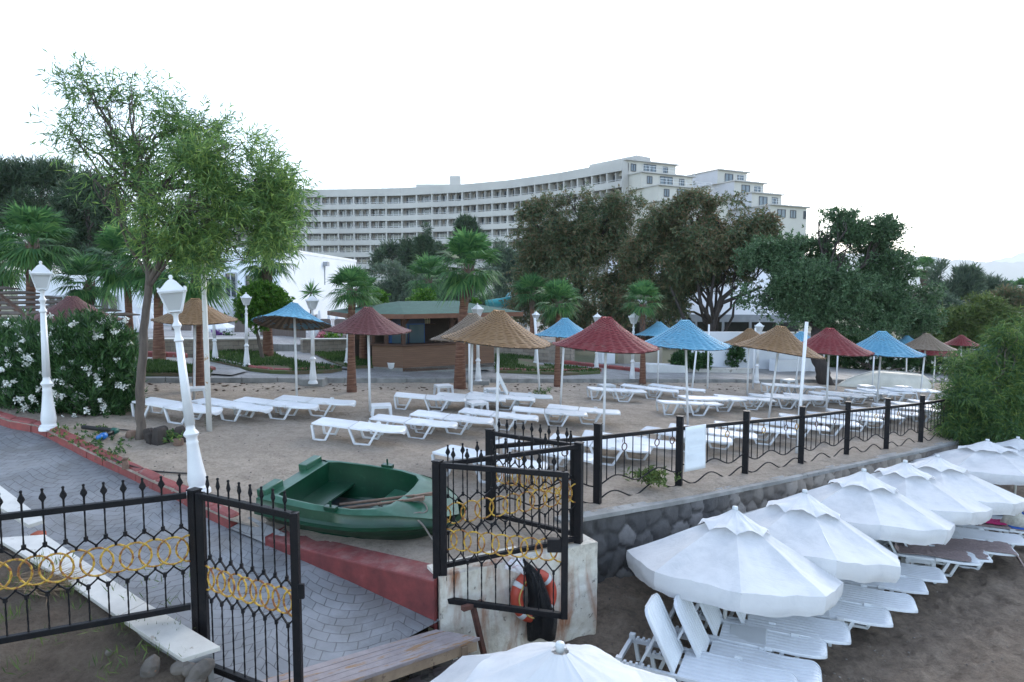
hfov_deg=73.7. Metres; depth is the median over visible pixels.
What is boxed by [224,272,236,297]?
window
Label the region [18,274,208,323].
white villa
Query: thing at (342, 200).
window
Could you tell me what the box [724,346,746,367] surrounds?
young shrub
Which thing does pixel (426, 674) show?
rubble
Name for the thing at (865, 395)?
sun lounger
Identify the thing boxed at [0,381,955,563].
sand terrace
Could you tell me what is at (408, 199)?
window
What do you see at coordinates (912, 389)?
sun lounger
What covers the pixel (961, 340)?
straw umbrella
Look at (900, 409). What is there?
sun lounger
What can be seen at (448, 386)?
side table
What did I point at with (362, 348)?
palm tree
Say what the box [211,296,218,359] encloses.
lamp post
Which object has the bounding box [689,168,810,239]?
hotel wing
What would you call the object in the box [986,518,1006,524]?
cloth
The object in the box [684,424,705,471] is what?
notice board
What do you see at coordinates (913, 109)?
sky
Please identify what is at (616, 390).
sun lounger
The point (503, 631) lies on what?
white corner wall
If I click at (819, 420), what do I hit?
sun lounger
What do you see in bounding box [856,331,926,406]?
straw umbrella
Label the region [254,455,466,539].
rowing boat
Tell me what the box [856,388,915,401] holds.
sun lounger
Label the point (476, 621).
rusty post
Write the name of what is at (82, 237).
pine tree
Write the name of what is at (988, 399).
green bush
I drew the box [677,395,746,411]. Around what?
sun lounger
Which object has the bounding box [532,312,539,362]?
lamp post
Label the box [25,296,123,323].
straw umbrella
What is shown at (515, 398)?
sun lounger
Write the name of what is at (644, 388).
sun lounger
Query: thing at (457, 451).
sun lounger
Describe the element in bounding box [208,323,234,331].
open umbrella
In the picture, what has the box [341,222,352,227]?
window
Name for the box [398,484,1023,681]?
beach
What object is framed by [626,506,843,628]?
beach umbrella
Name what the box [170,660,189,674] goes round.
stone
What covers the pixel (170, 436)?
weed plant
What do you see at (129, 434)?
tree stump
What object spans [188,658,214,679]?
stone
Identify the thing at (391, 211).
window
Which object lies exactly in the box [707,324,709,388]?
pole
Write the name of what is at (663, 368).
white block wall
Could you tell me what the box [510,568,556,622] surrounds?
lifebuoy
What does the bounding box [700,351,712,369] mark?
young shrub
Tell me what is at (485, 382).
concrete block
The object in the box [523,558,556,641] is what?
plastic bag
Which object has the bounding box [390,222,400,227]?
window
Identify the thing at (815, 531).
beach umbrella
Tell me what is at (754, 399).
sun lounger
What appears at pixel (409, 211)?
window
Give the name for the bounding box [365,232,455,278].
pine tree
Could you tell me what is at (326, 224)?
window
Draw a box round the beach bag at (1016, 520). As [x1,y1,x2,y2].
[1000,513,1023,527]
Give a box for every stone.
[105,649,112,656]
[140,654,159,677]
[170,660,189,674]
[182,662,195,676]
[185,676,206,681]
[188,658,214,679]
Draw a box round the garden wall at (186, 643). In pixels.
[0,486,219,681]
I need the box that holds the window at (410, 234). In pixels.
[407,233,415,238]
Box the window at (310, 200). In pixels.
[308,199,320,204]
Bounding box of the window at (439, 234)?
[437,232,446,238]
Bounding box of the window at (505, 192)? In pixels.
[496,191,506,197]
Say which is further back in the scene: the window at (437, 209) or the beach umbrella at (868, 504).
the window at (437, 209)
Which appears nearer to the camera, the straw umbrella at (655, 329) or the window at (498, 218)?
the straw umbrella at (655, 329)
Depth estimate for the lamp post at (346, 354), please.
20.47 m
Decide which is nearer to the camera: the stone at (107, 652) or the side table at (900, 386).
the stone at (107, 652)
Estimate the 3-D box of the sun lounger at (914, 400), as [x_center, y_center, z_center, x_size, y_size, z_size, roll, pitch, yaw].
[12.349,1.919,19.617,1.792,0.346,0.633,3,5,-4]
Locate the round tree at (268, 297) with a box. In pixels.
[224,278,295,357]
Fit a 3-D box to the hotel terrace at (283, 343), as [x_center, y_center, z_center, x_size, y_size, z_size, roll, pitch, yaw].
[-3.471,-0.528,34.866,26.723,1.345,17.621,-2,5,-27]
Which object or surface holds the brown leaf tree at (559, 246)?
on the land
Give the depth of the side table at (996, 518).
12.92 m
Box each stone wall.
[148,338,262,356]
[300,338,345,352]
[494,340,574,362]
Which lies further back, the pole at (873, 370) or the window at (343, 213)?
the window at (343, 213)
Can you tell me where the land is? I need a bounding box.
[1,293,1012,380]
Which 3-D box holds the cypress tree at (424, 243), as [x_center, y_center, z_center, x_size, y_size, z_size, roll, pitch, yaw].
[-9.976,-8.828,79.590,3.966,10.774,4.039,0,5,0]
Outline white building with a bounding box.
[209,247,356,318]
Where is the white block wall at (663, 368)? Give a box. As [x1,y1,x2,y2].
[634,362,684,372]
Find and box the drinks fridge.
[388,318,424,342]
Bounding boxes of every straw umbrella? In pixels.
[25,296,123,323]
[150,298,237,398]
[252,302,332,395]
[322,307,412,410]
[429,313,481,392]
[441,310,551,440]
[534,318,583,404]
[552,316,658,431]
[634,322,669,383]
[645,320,731,424]
[724,328,760,394]
[730,325,825,417]
[794,331,810,384]
[802,328,874,411]
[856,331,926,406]
[898,335,913,371]
[905,333,957,397]
[918,350,957,388]
[945,335,980,354]
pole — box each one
[199,200,211,431]
[468,344,469,389]
[534,318,539,390]
[691,351,696,393]
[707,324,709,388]
[752,328,755,388]
[795,322,807,452]
[835,356,837,389]
[871,356,874,388]
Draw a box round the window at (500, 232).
[498,230,506,235]
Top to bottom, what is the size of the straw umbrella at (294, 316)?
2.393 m
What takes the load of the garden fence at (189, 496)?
on the paved path at (341, 617)
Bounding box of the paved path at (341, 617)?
[0,425,439,681]
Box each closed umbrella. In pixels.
[133,311,139,331]
[148,308,153,328]
[315,310,321,332]
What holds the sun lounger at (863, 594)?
on the beach
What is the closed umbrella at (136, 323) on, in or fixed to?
on the land
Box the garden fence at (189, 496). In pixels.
[0,474,202,643]
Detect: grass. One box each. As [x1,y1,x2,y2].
[10,562,96,602]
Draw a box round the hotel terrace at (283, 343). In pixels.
[148,319,592,350]
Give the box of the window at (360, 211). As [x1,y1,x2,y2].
[359,210,368,215]
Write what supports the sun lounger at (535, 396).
on the sand terrace at (229, 452)
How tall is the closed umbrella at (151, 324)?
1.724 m
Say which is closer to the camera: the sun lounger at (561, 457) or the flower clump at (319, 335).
the sun lounger at (561, 457)
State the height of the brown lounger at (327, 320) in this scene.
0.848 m
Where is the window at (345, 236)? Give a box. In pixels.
[343,234,352,239]
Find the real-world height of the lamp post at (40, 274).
2.720 m
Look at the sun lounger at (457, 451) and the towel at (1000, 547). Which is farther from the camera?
the towel at (1000, 547)
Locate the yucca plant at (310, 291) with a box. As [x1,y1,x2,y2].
[298,278,322,313]
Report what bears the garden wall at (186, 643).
on the earth bank
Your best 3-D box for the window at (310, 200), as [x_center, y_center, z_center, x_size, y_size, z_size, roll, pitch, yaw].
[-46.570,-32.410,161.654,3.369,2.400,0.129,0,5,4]
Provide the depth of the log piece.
10.78 m
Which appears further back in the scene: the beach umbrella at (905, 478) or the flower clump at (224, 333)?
the flower clump at (224, 333)
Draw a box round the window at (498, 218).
[497,217,506,223]
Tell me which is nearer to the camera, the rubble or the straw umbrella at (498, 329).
the rubble
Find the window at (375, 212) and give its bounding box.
[373,210,384,215]
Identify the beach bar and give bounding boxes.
[327,301,522,371]
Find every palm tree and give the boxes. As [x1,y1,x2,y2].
[0,199,86,315]
[0,230,25,315]
[50,251,120,309]
[78,220,166,337]
[109,233,188,359]
[153,241,237,385]
[234,237,297,355]
[326,263,379,392]
[338,273,382,359]
[404,252,451,299]
[429,225,508,389]
[508,271,551,333]
[532,276,585,386]
[619,278,665,383]
[911,255,939,292]
[1006,278,1020,290]
[1014,277,1023,288]
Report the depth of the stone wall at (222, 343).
21.35 m
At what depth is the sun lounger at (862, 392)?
21.18 m
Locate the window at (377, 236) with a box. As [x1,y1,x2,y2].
[375,234,385,239]
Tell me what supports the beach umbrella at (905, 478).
on the beach
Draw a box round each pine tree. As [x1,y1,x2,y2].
[0,151,99,270]
[38,166,130,273]
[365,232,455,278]
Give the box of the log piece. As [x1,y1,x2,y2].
[173,438,183,445]
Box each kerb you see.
[0,411,238,528]
[132,377,951,382]
[148,351,639,371]
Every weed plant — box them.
[163,428,182,442]
[533,386,551,394]
[618,465,681,487]
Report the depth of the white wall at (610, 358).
27.26 m
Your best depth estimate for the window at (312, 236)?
162.28 m
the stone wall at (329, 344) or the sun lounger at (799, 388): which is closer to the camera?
the sun lounger at (799, 388)
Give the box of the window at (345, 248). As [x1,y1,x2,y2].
[343,246,353,251]
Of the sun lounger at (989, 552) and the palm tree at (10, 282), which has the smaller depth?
the sun lounger at (989, 552)
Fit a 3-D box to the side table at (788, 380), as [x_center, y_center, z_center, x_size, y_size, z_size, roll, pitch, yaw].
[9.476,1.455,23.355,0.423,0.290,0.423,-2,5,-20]
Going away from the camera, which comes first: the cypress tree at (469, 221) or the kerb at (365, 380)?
the kerb at (365, 380)
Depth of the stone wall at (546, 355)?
25.61 m
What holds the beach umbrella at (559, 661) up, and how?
on the beach
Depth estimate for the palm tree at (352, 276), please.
16.41 m
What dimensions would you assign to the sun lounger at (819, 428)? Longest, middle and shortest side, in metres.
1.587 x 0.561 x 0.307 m
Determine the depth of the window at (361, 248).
161.29 m
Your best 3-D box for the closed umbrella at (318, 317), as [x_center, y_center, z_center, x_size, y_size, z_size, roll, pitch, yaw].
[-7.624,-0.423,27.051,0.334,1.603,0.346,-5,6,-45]
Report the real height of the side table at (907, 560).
0.362 m
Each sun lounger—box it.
[131,397,222,424]
[192,398,272,421]
[233,397,318,419]
[274,395,355,416]
[310,417,406,445]
[368,414,457,438]
[394,392,466,411]
[409,410,493,434]
[431,445,547,485]
[435,392,505,408]
[458,407,538,430]
[467,391,535,409]
[484,373,552,406]
[495,438,592,469]
[512,406,587,426]
[547,404,620,424]
[549,433,650,465]
[582,430,675,459]
[586,386,647,401]
[615,593,797,681]
[620,383,678,399]
[640,426,732,451]
[645,594,821,681]
[648,383,705,397]
[655,400,723,415]
[668,423,758,449]
[669,603,827,658]
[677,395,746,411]
[697,606,850,657]
[713,394,776,409]
[714,421,795,445]
[747,596,892,629]
[748,393,810,408]
[751,417,830,438]
[760,383,815,393]
[764,393,825,407]
[775,383,825,394]
[778,413,862,435]
[783,392,843,406]
[806,411,882,431]
[808,391,867,405]
[821,390,876,403]
[826,408,905,427]
[838,583,917,629]
[839,576,928,594]
[844,389,901,402]
[851,406,917,423]
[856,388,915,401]
[871,403,940,421]
[875,540,981,572]
[880,387,941,400]
[882,541,992,576]
[890,401,939,417]
[898,559,947,593]
[906,399,939,413]
[953,526,1023,557]
[955,525,1023,547]
[959,547,1018,569]
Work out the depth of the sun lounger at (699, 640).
7.26 m
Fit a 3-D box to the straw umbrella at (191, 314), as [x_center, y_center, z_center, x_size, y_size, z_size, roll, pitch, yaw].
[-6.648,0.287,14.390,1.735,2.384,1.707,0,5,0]
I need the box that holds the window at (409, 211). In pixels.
[406,209,415,214]
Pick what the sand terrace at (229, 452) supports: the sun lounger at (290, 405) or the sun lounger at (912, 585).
the sun lounger at (290, 405)
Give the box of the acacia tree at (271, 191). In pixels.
[24,47,324,439]
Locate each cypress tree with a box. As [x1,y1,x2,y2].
[410,220,438,269]
[452,212,484,267]
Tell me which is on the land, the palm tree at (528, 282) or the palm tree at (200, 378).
the palm tree at (528, 282)
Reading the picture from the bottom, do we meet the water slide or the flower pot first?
the flower pot
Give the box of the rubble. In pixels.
[389,631,452,681]
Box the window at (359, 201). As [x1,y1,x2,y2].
[357,198,368,203]
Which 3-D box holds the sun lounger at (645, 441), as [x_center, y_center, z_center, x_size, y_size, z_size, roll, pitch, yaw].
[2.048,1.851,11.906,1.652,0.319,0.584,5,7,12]
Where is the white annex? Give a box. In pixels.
[137,301,234,324]
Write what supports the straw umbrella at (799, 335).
on the sand terrace at (229, 452)
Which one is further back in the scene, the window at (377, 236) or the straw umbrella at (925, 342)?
the window at (377, 236)
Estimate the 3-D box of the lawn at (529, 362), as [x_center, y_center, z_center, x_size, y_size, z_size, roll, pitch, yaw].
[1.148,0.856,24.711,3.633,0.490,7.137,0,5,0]
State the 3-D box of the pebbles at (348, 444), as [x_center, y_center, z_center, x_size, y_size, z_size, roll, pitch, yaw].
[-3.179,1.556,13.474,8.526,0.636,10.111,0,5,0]
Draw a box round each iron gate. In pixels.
[195,476,304,681]
[440,448,568,619]
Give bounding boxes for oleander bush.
[0,303,148,417]
[0,314,33,333]
[825,326,965,374]
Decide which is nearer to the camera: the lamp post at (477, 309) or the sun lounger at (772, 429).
the sun lounger at (772, 429)
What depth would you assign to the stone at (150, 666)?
5.35 m
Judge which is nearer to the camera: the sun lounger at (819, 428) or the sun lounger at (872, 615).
the sun lounger at (872, 615)
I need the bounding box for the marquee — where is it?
[601,261,804,348]
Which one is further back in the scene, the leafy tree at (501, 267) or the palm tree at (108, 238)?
the leafy tree at (501, 267)
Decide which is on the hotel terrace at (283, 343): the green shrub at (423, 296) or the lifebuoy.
the green shrub at (423, 296)
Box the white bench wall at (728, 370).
[688,368,751,372]
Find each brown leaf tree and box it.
[498,180,655,349]
[609,181,784,331]
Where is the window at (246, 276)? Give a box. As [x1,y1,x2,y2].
[245,274,255,285]
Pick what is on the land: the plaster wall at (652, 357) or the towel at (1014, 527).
the plaster wall at (652, 357)
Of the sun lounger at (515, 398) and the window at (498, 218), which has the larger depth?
the window at (498, 218)
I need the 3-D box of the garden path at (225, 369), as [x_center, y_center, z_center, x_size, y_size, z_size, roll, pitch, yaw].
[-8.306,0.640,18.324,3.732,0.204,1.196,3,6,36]
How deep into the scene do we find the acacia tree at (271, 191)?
10.52 m
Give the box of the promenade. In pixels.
[135,357,1014,378]
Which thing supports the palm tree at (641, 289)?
on the sand terrace at (229, 452)
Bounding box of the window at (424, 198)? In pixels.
[421,196,430,201]
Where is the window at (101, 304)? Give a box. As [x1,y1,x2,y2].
[99,295,118,309]
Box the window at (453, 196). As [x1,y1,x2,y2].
[452,195,461,200]
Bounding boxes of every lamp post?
[29,261,59,431]
[156,275,210,492]
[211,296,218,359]
[240,292,251,366]
[305,294,318,383]
[344,318,347,362]
[471,303,483,380]
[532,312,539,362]
[593,313,600,367]
[628,313,638,378]
[754,322,763,382]
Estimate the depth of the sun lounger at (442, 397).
14.89 m
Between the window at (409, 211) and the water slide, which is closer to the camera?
the water slide
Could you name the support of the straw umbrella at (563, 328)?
on the sand terrace at (229, 452)
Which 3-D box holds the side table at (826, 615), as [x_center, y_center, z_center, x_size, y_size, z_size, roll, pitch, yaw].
[3.719,3.489,8.473,0.428,0.362,0.428,0,4,21]
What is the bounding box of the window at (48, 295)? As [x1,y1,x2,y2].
[47,295,63,304]
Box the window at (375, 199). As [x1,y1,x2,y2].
[374,198,384,203]
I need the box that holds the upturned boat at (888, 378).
[837,370,931,388]
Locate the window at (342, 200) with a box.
[341,199,352,203]
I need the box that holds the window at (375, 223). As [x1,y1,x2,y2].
[374,222,385,227]
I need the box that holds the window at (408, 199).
[406,197,415,202]
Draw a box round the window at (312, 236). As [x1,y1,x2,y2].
[310,234,320,239]
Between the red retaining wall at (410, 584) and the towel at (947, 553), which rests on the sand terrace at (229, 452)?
the red retaining wall at (410, 584)
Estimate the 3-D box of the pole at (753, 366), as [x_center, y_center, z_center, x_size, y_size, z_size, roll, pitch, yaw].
[7.909,0.665,22.314,0.084,2.188,0.054,0,5,0]
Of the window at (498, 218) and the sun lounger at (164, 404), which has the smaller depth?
the sun lounger at (164, 404)
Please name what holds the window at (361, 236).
in the hotel
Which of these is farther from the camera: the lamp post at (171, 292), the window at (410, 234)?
the window at (410, 234)
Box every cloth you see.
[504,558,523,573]
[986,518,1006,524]
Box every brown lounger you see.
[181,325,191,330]
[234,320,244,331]
[275,329,282,335]
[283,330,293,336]
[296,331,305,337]
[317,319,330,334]
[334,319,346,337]
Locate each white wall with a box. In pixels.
[598,352,614,363]
[692,332,824,370]
[769,359,808,371]
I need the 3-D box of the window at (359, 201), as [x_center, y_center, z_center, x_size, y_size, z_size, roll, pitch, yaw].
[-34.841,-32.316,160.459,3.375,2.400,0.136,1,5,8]
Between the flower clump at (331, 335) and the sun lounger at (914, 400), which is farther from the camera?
the flower clump at (331, 335)
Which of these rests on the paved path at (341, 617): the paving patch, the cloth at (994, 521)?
the paving patch
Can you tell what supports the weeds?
on the sand terrace at (229, 452)
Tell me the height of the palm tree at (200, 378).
3.663 m
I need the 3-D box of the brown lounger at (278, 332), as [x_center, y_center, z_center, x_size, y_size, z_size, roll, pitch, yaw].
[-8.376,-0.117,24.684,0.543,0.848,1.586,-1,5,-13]
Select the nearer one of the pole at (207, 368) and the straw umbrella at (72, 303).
the pole at (207, 368)
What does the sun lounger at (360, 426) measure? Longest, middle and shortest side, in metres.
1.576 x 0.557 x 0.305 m
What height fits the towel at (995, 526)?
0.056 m
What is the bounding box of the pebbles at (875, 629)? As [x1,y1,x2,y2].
[609,575,1023,681]
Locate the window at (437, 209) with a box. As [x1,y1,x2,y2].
[436,208,446,213]
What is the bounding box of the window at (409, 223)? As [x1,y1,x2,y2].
[407,221,415,226]
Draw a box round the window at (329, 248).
[327,246,337,251]
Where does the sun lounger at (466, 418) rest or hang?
on the sand terrace at (229, 452)
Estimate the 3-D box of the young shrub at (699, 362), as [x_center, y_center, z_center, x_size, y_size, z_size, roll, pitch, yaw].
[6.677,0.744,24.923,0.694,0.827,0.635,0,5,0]
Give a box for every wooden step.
[260,629,479,681]
[405,654,470,681]
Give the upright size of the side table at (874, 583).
0.362 m
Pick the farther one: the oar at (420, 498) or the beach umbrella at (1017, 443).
the beach umbrella at (1017, 443)
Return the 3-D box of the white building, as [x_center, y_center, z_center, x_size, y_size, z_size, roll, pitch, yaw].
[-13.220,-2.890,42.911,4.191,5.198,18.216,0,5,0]
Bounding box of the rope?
[414,511,432,540]
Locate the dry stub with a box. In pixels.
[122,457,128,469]
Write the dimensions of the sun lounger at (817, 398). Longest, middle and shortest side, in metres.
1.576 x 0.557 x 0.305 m
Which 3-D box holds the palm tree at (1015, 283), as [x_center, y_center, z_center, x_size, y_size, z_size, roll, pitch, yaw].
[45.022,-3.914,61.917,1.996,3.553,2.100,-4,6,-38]
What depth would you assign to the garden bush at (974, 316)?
35.26 m
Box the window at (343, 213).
[341,211,352,215]
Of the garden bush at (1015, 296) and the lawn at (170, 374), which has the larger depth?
the garden bush at (1015, 296)
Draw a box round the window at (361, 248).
[359,246,369,251]
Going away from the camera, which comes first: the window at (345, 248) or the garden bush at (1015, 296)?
the garden bush at (1015, 296)
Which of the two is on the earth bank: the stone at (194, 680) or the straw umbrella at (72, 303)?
the stone at (194, 680)
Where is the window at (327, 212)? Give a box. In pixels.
[326,211,336,215]
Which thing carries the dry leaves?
on the sand terrace at (229, 452)
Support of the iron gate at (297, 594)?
on the paved path at (341, 617)
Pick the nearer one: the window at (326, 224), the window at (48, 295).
the window at (48, 295)
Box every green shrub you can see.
[365,288,390,305]
[405,287,438,300]
[470,297,482,304]
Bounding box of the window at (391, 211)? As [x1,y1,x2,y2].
[390,209,400,215]
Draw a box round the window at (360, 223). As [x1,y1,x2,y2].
[359,222,368,227]
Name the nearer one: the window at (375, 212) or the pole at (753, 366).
the pole at (753, 366)
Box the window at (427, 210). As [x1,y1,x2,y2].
[422,208,430,214]
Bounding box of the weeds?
[49,422,132,467]
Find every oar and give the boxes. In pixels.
[339,492,431,505]
[342,495,424,508]
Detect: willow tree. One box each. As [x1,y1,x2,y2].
[921,255,988,306]
[978,271,1016,298]
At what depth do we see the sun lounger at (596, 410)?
14.69 m
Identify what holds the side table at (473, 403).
on the sand terrace at (229, 452)
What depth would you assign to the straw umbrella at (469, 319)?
15.55 m
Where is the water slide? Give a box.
[485,292,525,325]
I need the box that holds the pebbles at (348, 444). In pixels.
[147,394,560,511]
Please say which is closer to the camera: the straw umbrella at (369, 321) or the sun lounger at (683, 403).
the straw umbrella at (369, 321)
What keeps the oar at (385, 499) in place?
on the rowing boat at (317, 489)
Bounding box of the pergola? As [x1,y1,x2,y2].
[0,286,139,319]
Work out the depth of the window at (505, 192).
148.93 m
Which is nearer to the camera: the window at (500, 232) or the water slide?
the water slide
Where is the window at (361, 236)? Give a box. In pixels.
[359,234,368,239]
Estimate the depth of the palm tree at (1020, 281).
61.60 m
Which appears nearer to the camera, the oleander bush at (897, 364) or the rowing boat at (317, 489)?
the rowing boat at (317, 489)
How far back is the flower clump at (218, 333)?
24.48 m
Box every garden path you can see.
[166,358,245,374]
[274,351,346,368]
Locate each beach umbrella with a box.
[430,640,676,681]
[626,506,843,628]
[743,489,900,582]
[779,468,955,545]
[871,460,992,557]
[909,454,1023,515]
[910,439,1023,485]
[995,436,1023,493]
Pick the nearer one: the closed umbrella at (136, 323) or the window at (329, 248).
the closed umbrella at (136, 323)
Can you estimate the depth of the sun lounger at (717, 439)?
12.57 m
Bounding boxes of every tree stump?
[125,430,135,438]
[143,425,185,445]
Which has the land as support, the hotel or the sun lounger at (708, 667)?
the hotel
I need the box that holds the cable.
[114,458,186,473]
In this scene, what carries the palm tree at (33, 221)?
on the land
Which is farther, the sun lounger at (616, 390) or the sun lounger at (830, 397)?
the sun lounger at (830, 397)
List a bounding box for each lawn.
[146,372,210,380]
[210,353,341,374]
[315,353,372,368]
[495,353,599,375]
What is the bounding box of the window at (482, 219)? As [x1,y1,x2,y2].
[481,218,490,223]
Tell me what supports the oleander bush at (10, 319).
on the sand terrace at (229, 452)
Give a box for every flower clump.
[211,329,225,334]
[219,329,235,335]
[315,331,325,337]
[321,332,342,337]
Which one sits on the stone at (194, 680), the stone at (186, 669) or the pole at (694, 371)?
the stone at (186, 669)
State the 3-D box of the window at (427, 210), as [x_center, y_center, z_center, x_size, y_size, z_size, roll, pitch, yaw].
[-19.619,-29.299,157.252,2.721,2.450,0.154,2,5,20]
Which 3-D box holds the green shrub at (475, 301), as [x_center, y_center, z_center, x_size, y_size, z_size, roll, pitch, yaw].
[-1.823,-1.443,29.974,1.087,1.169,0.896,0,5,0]
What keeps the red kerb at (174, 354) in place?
on the land
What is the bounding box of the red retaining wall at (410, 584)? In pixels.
[265,526,437,629]
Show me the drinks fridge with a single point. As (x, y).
(417, 328)
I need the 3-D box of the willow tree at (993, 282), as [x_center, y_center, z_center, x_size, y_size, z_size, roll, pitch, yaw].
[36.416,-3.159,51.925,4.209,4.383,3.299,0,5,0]
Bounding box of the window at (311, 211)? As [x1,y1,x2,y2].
[310,211,320,216]
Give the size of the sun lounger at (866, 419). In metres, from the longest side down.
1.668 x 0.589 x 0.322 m
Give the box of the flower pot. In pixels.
[387,363,394,368]
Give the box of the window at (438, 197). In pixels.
[437,195,446,201]
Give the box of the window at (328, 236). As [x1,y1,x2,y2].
[326,234,337,239]
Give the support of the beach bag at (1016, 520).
on the sun lounger at (995, 529)
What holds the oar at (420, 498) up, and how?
on the rowing boat at (317, 489)
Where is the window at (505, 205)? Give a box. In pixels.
[496,204,506,210]
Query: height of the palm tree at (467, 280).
4.414 m
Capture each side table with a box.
[190,386,204,397]
[370,402,391,416]
[433,383,453,393]
[465,400,488,415]
[483,387,500,393]
[597,383,615,395]
[729,624,767,651]
[780,378,797,384]
[811,610,831,646]
[851,582,883,590]
[857,384,875,388]
[894,385,911,387]
[900,557,935,583]
[951,531,962,538]
[977,517,1007,532]
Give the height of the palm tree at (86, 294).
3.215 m
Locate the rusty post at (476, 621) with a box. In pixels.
[461,599,486,653]
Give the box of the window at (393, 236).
[391,234,400,239]
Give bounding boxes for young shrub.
[668,349,687,365]
[680,350,691,363]
[687,351,703,370]
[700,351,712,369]
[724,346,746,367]
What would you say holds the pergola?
on the land
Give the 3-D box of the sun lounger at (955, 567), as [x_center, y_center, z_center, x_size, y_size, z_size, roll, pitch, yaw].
[6.660,3.184,10.958,1.731,0.910,0.709,2,2,24]
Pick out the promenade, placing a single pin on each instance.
(844, 373)
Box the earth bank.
[0,544,208,681]
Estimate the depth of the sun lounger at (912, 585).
9.33 m
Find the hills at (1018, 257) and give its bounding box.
[993,252,1023,262]
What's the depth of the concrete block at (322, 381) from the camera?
17.07 m
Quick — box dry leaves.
[147,383,738,390]
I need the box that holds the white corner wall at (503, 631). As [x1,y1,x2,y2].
[427,534,597,659]
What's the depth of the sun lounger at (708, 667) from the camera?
6.92 m
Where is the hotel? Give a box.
[175,155,730,300]
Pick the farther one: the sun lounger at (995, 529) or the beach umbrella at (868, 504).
the sun lounger at (995, 529)
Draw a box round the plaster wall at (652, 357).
[618,348,661,363]
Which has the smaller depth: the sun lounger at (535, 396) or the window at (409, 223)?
the sun lounger at (535, 396)
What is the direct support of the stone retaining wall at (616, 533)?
on the beach
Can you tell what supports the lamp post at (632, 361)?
on the promenade
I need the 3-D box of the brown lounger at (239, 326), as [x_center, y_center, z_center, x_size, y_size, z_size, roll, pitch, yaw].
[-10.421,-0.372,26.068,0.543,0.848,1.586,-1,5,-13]
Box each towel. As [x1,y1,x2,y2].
[893,542,971,561]
[907,544,988,559]
[947,538,1023,566]
[976,523,1023,530]
[1008,525,1023,529]
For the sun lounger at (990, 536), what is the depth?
11.74 m
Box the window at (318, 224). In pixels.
[310,223,320,228]
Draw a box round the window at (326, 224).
[325,223,336,227]
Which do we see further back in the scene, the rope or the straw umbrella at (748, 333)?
the straw umbrella at (748, 333)
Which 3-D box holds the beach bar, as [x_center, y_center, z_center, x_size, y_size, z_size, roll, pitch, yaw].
[-2.868,-0.206,21.689,5.156,2.129,4.030,-2,5,-29]
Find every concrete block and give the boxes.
[298,377,327,386]
[470,379,489,384]
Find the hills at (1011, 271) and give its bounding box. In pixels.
[844,253,1023,287]
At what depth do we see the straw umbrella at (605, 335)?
12.92 m
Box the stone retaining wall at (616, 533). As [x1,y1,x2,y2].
[554,439,963,582]
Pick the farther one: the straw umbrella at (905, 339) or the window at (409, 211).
the window at (409, 211)
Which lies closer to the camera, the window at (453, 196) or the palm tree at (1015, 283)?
the palm tree at (1015, 283)
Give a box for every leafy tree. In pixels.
[357,258,423,303]
[414,235,521,309]
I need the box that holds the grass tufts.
[0,548,195,681]
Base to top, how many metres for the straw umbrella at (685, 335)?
2.602 m
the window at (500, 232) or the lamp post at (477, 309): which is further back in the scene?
the window at (500, 232)
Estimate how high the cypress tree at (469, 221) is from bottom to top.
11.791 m
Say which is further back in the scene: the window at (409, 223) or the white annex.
the window at (409, 223)
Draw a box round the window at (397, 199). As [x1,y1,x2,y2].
[390,197,400,202]
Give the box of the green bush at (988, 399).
[924,309,1023,447]
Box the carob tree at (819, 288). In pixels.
[729,204,954,385]
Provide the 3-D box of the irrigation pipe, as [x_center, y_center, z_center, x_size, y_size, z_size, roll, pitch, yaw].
[-6.671,1.461,10.871,0.626,0.156,0.524,0,5,0]
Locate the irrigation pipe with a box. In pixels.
[81,425,119,439]
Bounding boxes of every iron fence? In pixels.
[431,430,584,629]
[484,392,956,507]
[485,419,573,535]
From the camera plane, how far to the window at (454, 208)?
154.77 m
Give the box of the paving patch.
[231,517,284,542]
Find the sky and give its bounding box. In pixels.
[0,0,1023,287]
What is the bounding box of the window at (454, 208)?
[453,207,461,212]
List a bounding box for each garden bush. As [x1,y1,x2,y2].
[898,289,965,338]
[927,290,1023,352]
[989,282,1023,312]

